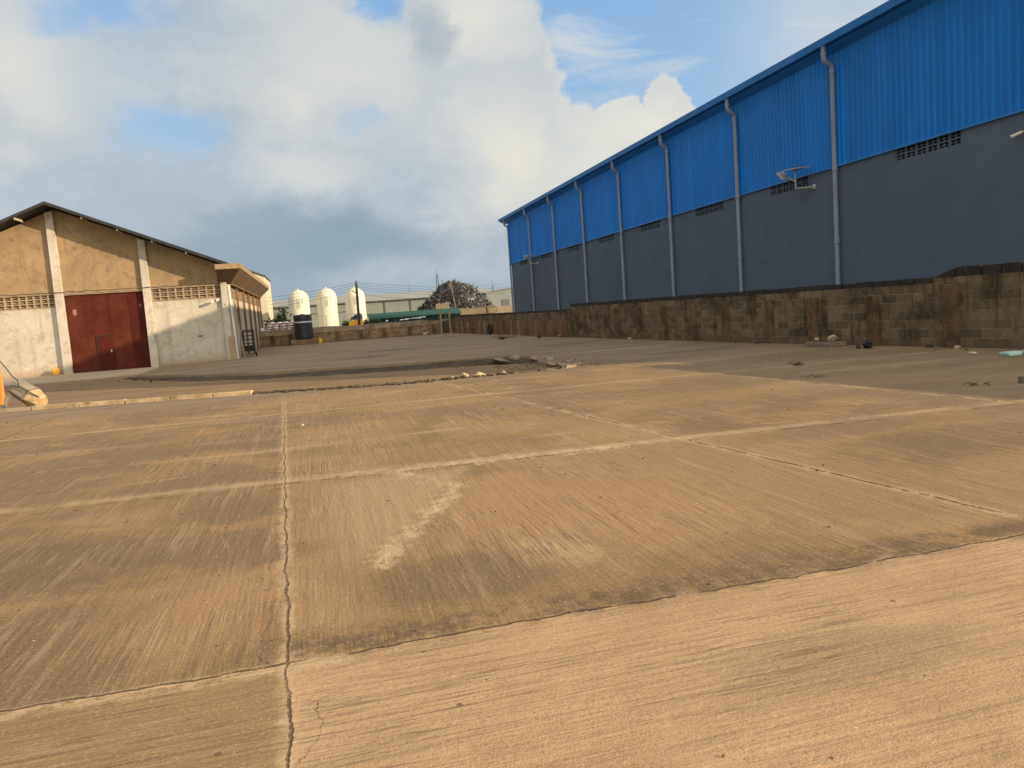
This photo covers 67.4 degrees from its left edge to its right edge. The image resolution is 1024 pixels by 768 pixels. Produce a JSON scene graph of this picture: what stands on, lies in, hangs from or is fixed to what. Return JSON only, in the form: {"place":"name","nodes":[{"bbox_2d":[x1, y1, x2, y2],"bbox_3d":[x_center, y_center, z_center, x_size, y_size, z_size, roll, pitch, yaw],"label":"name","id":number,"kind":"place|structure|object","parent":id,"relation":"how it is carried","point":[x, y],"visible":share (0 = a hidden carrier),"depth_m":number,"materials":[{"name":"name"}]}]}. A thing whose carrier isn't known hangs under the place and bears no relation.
{"place":"outdoors","nodes":[
{"label":"outdoors","id":0,"kind":"place"},
{"bbox_2d":[0,358,559,408],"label":"dirt road","id":1,"kind":"structure","parent":0,"point":[114,388],"depth_m":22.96,"materials":[{"name":"brown soil"}]},
{"bbox_2d":[0,369,10,407],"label":"ladder trolley","id":2,"kind":"object","parent":1,"relation":"on","point":[5,401],"visible":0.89,"depth_m":19.07,"materials":[{"name":"orange metal"}]},
{"bbox_2d":[0,361,19,386],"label":"rope","id":3,"kind":"object","parent":2,"relation":"attached to","point":[10,373],"visible":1,"depth_m":19.13,"materials":[{"name":"grey fabric"}]},
{"bbox_2d":[0,406,31,412],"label":"kerb stone","id":4,"kind":"object","parent":1,"relation":"on","point":[15,409],"visible":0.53,"depth_m":18.28,"materials":[{"name":"concrete"}]},
{"bbox_2d":[8,380,47,406],"bbox_3d":[-12.249,0.267,19.476,1.034,0.732,0.543,-1,6,25],"label":"tilted block","id":5,"kind":"object","parent":1,"relation":"on","point":[27,394],"depth_m":19.31,"materials":[{"name":"beige concrete"}]},
{"bbox_2d":[31,402,80,409],"bbox_3d":[-10.895,0.581,18.396,1.115,0.198,0.191,-4,6,-1],"label":"kerb stone","id":6,"kind":"object","parent":1,"relation":"on","point":[54,406],"visible":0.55,"depth_m":18.30,"materials":[{"name":"concrete"}]},
{"bbox_2d":[2,366,160,385],"bbox_3d":[-27.613,0.406,33.152,22.677,0.060,7.218,-5,6,-14],"label":"door apron","id":7,"kind":"object","parent":1,"relation":"on","point":[77,376],"depth_m":34.80,"materials":[{"name":"beige concrete"}]},
{"bbox_2d":[52,367,59,374],"bbox_3d":[-22.445,-0.651,37.815,0.280,0.406,0.180,-5,6,-14],"label":"jerrycan","id":8,"kind":"object","parent":7,"relation":"on","point":[56,371],"visible":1,"depth_m":37.75,"materials":[{"name":"yellow plastic"}]},
{"bbox_2d":[79,399,126,406],"bbox_3d":[-9.794,0.501,18.414,1.062,0.197,0.193,-4,6,-1],"label":"kerb stone","id":9,"kind":"object","parent":1,"relation":"on","point":[104,402],"visible":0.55,"depth_m":18.32,"materials":[{"name":"concrete"}]},
{"bbox_2d":[0,201,268,378],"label":"warehouse","id":10,"kind":"structure","parent":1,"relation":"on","point":[80,293],"depth_m":38.46,"materials":[{"name":"beige paint"}]},
{"bbox_2d":[197,330,203,337],"bbox_3d":[-16.088,-2.576,39.648,0.280,0.380,0.037,-5,6,-14],"label":"wall sign","id":11,"kind":"object","parent":10,"relation":"attached to","point":[200,333],"visible":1,"depth_m":39.64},
{"bbox_2d":[125,396,169,403],"bbox_3d":[-8.720,0.429,18.436,1.062,0.185,0.190,-4,6,-1],"label":"kerb stone","id":12,"kind":"object","parent":1,"relation":"on","point":[153,399],"visible":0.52,"depth_m":18.34,"materials":[{"name":"concrete"}]},
{"bbox_2d":[170,393,212,399],"bbox_3d":[-7.670,0.348,18.451,1.013,0.201,0.192,-4,6,-1],"label":"kerb stone","id":13,"kind":"object","parent":1,"relation":"on","point":[191,396],"visible":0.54,"depth_m":18.35,"materials":[{"name":"concrete"}]},
{"bbox_2d":[213,390,252,396],"bbox_3d":[-6.694,0.278,18.458,0.912,0.197,0.192,-4,6,0],"label":"kerb stone","id":14,"kind":"object","parent":1,"relation":"on","point":[232,393],"visible":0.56,"depth_m":18.36,"materials":[{"name":"concrete"}]},
{"bbox_2d":[492,358,510,363],"bbox_3d":[-0.324,-0.723,23.983,0.490,0.206,0.796,-5,6,-14],"label":"rubble chunk","id":15,"kind":"object","parent":1,"relation":"on","point":[501,360],"visible":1,"depth_m":23.83,"materials":[{"name":"concrete"}]},
{"bbox_2d":[509,355,519,360],"bbox_3d":[0.125,-0.800,24.348,0.268,0.249,0.460,-7,6,-26],"label":"rubble chunk","id":16,"kind":"object","parent":1,"relation":"on","point":[515,357],"visible":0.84,"depth_m":24.22,"materials":[{"name":"concrete"}]},
{"bbox_2d":[529,356,540,361],"bbox_3d":[0.720,-0.774,23.837,0.413,0.182,0.158,-3,6,8],"label":"rubble chunk","id":17,"kind":"object","parent":1,"relation":"on","point":[534,358],"visible":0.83,"depth_m":23.78,"materials":[{"name":"concrete"}]},
{"bbox_2d":[544,356,553,359],"bbox_3d":[1.142,-0.752,23.278,0.298,0.182,0.678,-5,6,-14],"label":"rubble chunk","id":18,"kind":"object","parent":1,"relation":"on","point":[549,358],"visible":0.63,"depth_m":23.23,"materials":[{"name":"concrete"}]},
{"bbox_2d":[557,362,570,365],"bbox_3d":[1.434,-0.541,20.925,0.323,0.160,0.678,-2,6,17],"label":"rubble chunk","id":19,"kind":"object","parent":1,"relation":"on","point":[563,363],"visible":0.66,"depth_m":20.66,"materials":[{"name":"concrete"}]},
{"bbox_2d":[573,362,585,365],"bbox_3d":[1.775,-0.504,20.320,0.526,0.175,0.323,-5,6,-14],"label":"rubble chunk","id":20,"kind":"object","parent":1,"relation":"on","point":[578,363],"visible":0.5,"depth_m":20.17,"materials":[{"name":"concrete"}]},
{"bbox_2d":[272,287,489,327],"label":"warehouse","id":21,"kind":"structure","parent":0,"point":[396,302],"depth_m":158.06,"materials":[{"name":"grey metal"}]},
{"bbox_2d":[0,0,888,300],"label":"sky","id":22,"kind":"structure","parent":0,"point":[307,146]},
{"bbox_2d":[460,305,514,314],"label":"boundary wall","id":23,"kind":"structure","parent":0,"point":[502,309],"depth_m":86.78,"materials":[{"name":"beige concrete"}]},
{"bbox_2d":[0,333,1023,767],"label":"concrete yard","id":24,"kind":"structure","parent":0,"point":[858,603],"depth_m":4.84,"materials":[{"name":"beige concrete"}]},
{"bbox_2d":[233,298,245,357],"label":"plank","id":25,"kind":"object","parent":24,"relation":"on","point":[239,328],"visible":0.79,"depth_m":40.46,"materials":[{"name":"wood"}]},
{"bbox_2d":[240,329,257,356],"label":"hand trolley","id":26,"kind":"object","parent":24,"relation":"on","point":[250,348],"visible":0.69,"depth_m":41.97,"materials":[{"name":"black metal"}]},
{"bbox_2d":[291,338,317,345],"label":"plinth","id":27,"kind":"structure","parent":24,"relation":"on","point":[304,341],"depth_m":57.97,"materials":[{"name":"beige concrete"}]},
{"bbox_2d":[293,314,313,339],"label":"water tank","id":28,"kind":"object","parent":27,"relation":"on","point":[303,327],"visible":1,"depth_m":58.11,"materials":[{"name":"black plastic"}]},
{"bbox_2d":[367,308,461,328],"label":"shed","id":29,"kind":"structure","parent":24,"relation":"on","point":[432,314],"depth_m":80.06,"materials":[{"name":"green metal"}]},
{"bbox_2d":[439,311,451,333],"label":"gate frame","id":30,"kind":"object","parent":24,"relation":"on","point":[445,326],"visible":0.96,"depth_m":61.96,"materials":[{"name":"wood"}]},
{"bbox_2d":[487,323,491,334],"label":"tyre","id":31,"kind":"object","parent":24,"relation":"on","point":[489,329],"visible":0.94,"depth_m":51.02,"materials":[{"name":"rubber"}]},
{"bbox_2d":[491,336,514,337],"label":"timber","id":32,"kind":"object","parent":24,"relation":"on","point":[502,336],"visible":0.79,"depth_m":42.66,"materials":[{"name":"wood"}]},
{"bbox_2d":[7,355,1019,756],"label":"pebbles","id":33,"kind":"object","parent":24,"relation":"on","point":[495,511],"visible":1,"depth_m":8.61,"materials":[{"name":"grey stone"}]},
{"bbox_2d":[544,360,556,365],"bbox_3d":[1.096,-0.590,21.597,0.423,0.150,0.349,-8,7,-36],"label":"rubble chunk","id":34,"kind":"object","parent":24,"relation":"on","point":[551,363],"visible":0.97,"depth_m":21.46,"materials":[{"name":"concrete"}]},
{"bbox_2d":[564,364,575,367],"bbox_3d":[1.488,-0.436,19.730,0.333,0.151,0.207,-5,6,-14],"label":"rubble chunk","id":35,"kind":"object","parent":24,"relation":"on","point":[568,366],"visible":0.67,"depth_m":19.67,"materials":[{"name":"concrete"}]},
{"bbox_2d":[788,361,805,365],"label":"twigs","id":36,"kind":"object","parent":24,"relation":"on","point":[798,363],"visible":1,"depth_m":16.09,"materials":[{"name":"brown wood"}]},
{"bbox_2d":[800,373,827,376],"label":"twigs","id":37,"kind":"object","parent":24,"relation":"on","point":[813,375],"visible":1,"depth_m":13.76,"materials":[{"name":"brown wood"}]},
{"bbox_2d":[805,341,846,346],"bbox_3d":[8.500,-1.088,20.820,0.570,0.120,1.050,-5,6,-14],"label":"concrete slab","id":38,"kind":"object","parent":24,"relation":"on","point":[826,343],"depth_m":20.47,"materials":[{"name":"grey concrete"}]},
{"bbox_2d":[821,336,827,340],"bbox_3d":[8.541,-1.226,20.959,0.207,0.162,0.207,-1,6,30],"label":"rock","id":39,"kind":"object","parent":38,"relation":"on","point":[823,338],"visible":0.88,"depth_m":20.93,"materials":[{"name":"stone"}]},
{"bbox_2d":[827,334,837,341],"bbox_3d":[8.615,-1.235,20.605,0.346,0.192,0.236,-5,6,-14],"label":"rock","id":40,"kind":"object","parent":38,"relation":"on","point":[831,338],"visible":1,"depth_m":20.54,"materials":[{"name":"stone"}]},
{"bbox_2d":[856,340,872,348],"bbox_3d":[8.812,-0.974,19.168,0.323,0.236,0.380,-5,6,-14],"label":"rubbish bag","id":41,"kind":"object","parent":24,"relation":"on","point":[867,345],"visible":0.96,"depth_m":19.04,"materials":[{"name":"black plastic"}]},
{"bbox_2d":[925,343,932,347],"bbox_3d":[9.847,-0.905,18.116,0.147,0.148,0.191,-5,6,-14],"label":"wall foot stone","id":42,"kind":"object","parent":24,"relation":"on","point":[928,345],"visible":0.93,"depth_m":18.08,"materials":[{"name":"brown stone"}]},
{"bbox_2d":[963,381,990,386],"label":"twigs","id":43,"kind":"object","parent":24,"relation":"on","point":[971,384],"visible":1,"depth_m":11.27,"materials":[{"name":"brown wood"}]},
{"bbox_2d":[999,351,1022,355],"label":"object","id":44,"kind":"object","parent":24,"relation":"on","point":[1010,353],"visible":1,"depth_m":15.04,"materials":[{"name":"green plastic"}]},
{"bbox_2d":[493,358,599,372],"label":"gravel","id":45,"kind":"structure","parent":0,"point":[533,367],"depth_m":21.56,"materials":[{"name":"gravel"}]},
{"bbox_2d":[1018,376,1023,382],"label":"wood block","id":46,"kind":"object","parent":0,"point":[1020,379],"depth_m":11.20,"materials":[{"name":"wood"}]},
{"label":"ground","id":47,"kind":"structure","parent":0,"visible":0},
{"bbox_2d":[228,263,273,328],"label":"building","id":48,"kind":"structure","parent":47,"relation":"on","point":[267,313],"depth_m":70.38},
{"bbox_2d":[263,307,292,329],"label":"shrub","id":49,"kind":"object","parent":47,"relation":"on","point":[280,318],"visible":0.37,"depth_m":64.83,"materials":[{"name":"green plant"}]},
{"bbox_2d":[288,289,309,320],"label":"silo","id":50,"kind":"object","parent":47,"relation":"on","point":[299,308],"visible":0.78,"depth_m":99.66,"materials":[{"name":"white metal"}]},
{"bbox_2d":[316,287,338,326],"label":"silo","id":51,"kind":"object","parent":47,"relation":"on","point":[327,310],"visible":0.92,"depth_m":100.58,"materials":[{"name":"white metal"}]},
{"bbox_2d":[341,318,350,325],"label":"shrub","id":52,"kind":"object","parent":47,"relation":"on","point":[344,323],"visible":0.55,"depth_m":81.73,"materials":[{"name":"green plant"}]},
{"bbox_2d":[259,320,443,347],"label":"boundary wall","id":53,"kind":"structure","parent":47,"relation":"on","point":[282,337],"depth_m":60.72,"materials":[{"name":"concrete"}]},
{"bbox_2d":[345,286,366,321],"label":"silo","id":54,"kind":"object","parent":47,"relation":"on","point":[350,303],"visible":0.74,"depth_m":101.49,"materials":[{"name":"white metal"}]},
{"bbox_2d":[349,313,362,325],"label":"loader","id":55,"kind":"object","parent":47,"relation":"on","point":[354,322],"visible":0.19,"depth_m":73.68,"materials":[{"name":"yellow metal"}]},
{"bbox_2d":[352,281,360,324],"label":"utility pole","id":56,"kind":"object","parent":47,"relation":"on","point":[357,303],"visible":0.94,"depth_m":70.27,"materials":[{"name":"brown wood"}]},
{"bbox_2d":[360,287,500,292],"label":"power line","id":57,"kind":"object","parent":56,"relation":"attached to","point":[444,292],"visible":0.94,"depth_m":100.63,"materials":[{"name":"black metal"}]},
{"bbox_2d":[362,285,499,289],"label":"power line","id":58,"kind":"object","parent":56,"relation":"attached to","point":[410,288],"visible":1,"depth_m":85.33,"materials":[{"name":"black metal"}]},
{"bbox_2d":[363,319,372,323],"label":"shrub","id":59,"kind":"object","parent":47,"relation":"on","point":[367,322],"visible":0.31,"depth_m":74.80,"materials":[{"name":"green plant"}]},
{"bbox_2d":[371,317,382,323],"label":"shrub","id":60,"kind":"object","parent":47,"relation":"on","point":[376,321],"visible":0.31,"depth_m":76.30,"materials":[{"name":"green plant"}]},
{"bbox_2d":[435,302,448,308],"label":"fence panel","id":61,"kind":"object","parent":47,"relation":"on","point":[442,307],"visible":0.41,"depth_m":100.41,"materials":[{"name":"brown wood"}]},
{"bbox_2d":[416,278,493,310],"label":"scrap heap","id":62,"kind":"object","parent":47,"relation":"on","point":[474,298],"visible":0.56,"depth_m":110.57,"materials":[{"name":"grey metal"}]},
{"bbox_2d":[482,287,513,305],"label":"warehouse","id":63,"kind":"structure","parent":47,"relation":"on","point":[497,298],"depth_m":153.44,"materials":[{"name":"beige metal"}]},
{"bbox_2d":[502,299,509,305],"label":"door","id":64,"kind":"structure","parent":63,"relation":"in","point":[505,302],"depth_m":153.60,"materials":[{"name":"grey metal"}]},
{"bbox_2d":[451,261,1023,348],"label":"boundary wall","id":65,"kind":"structure","parent":47,"relation":"on","point":[976,308],"depth_m":21.39,"materials":[{"name":"stone"}]},
{"bbox_2d":[459,307,494,314],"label":"razor wire","id":66,"kind":"object","parent":65,"relation":"on","point":[481,310],"visible":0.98,"depth_m":54.72,"materials":[{"name":"metal"}]},
{"bbox_2d":[498,0,1023,311],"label":"warehouse","id":67,"kind":"structure","parent":47,"relation":"on","point":[894,125],"depth_m":24.20,"materials":[{"name":"blue metal"}]},
{"bbox_2d":[524,254,538,263],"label":"solar lamp","id":68,"kind":"object","parent":67,"relation":"attached to","point":[526,257],"visible":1,"depth_m":55.42,"materials":[{"name":"metal"}]},
{"bbox_2d":[776,166,816,188],"bbox_3d":[9.289,-6.651,24.990,0.850,0.742,1.071,-5,6,-14],"label":"solar lamp","id":69,"kind":"object","parent":67,"relation":"attached to","point":[782,175],"visible":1,"depth_m":24.81,"materials":[{"name":"metal"}]},
{"bbox_2d":[1010,130,1023,137],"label":"security camera","id":70,"kind":"object","parent":67,"relation":"attached to","point":[1015,134],"visible":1,"depth_m":17.41,"materials":[{"name":"white paint"}]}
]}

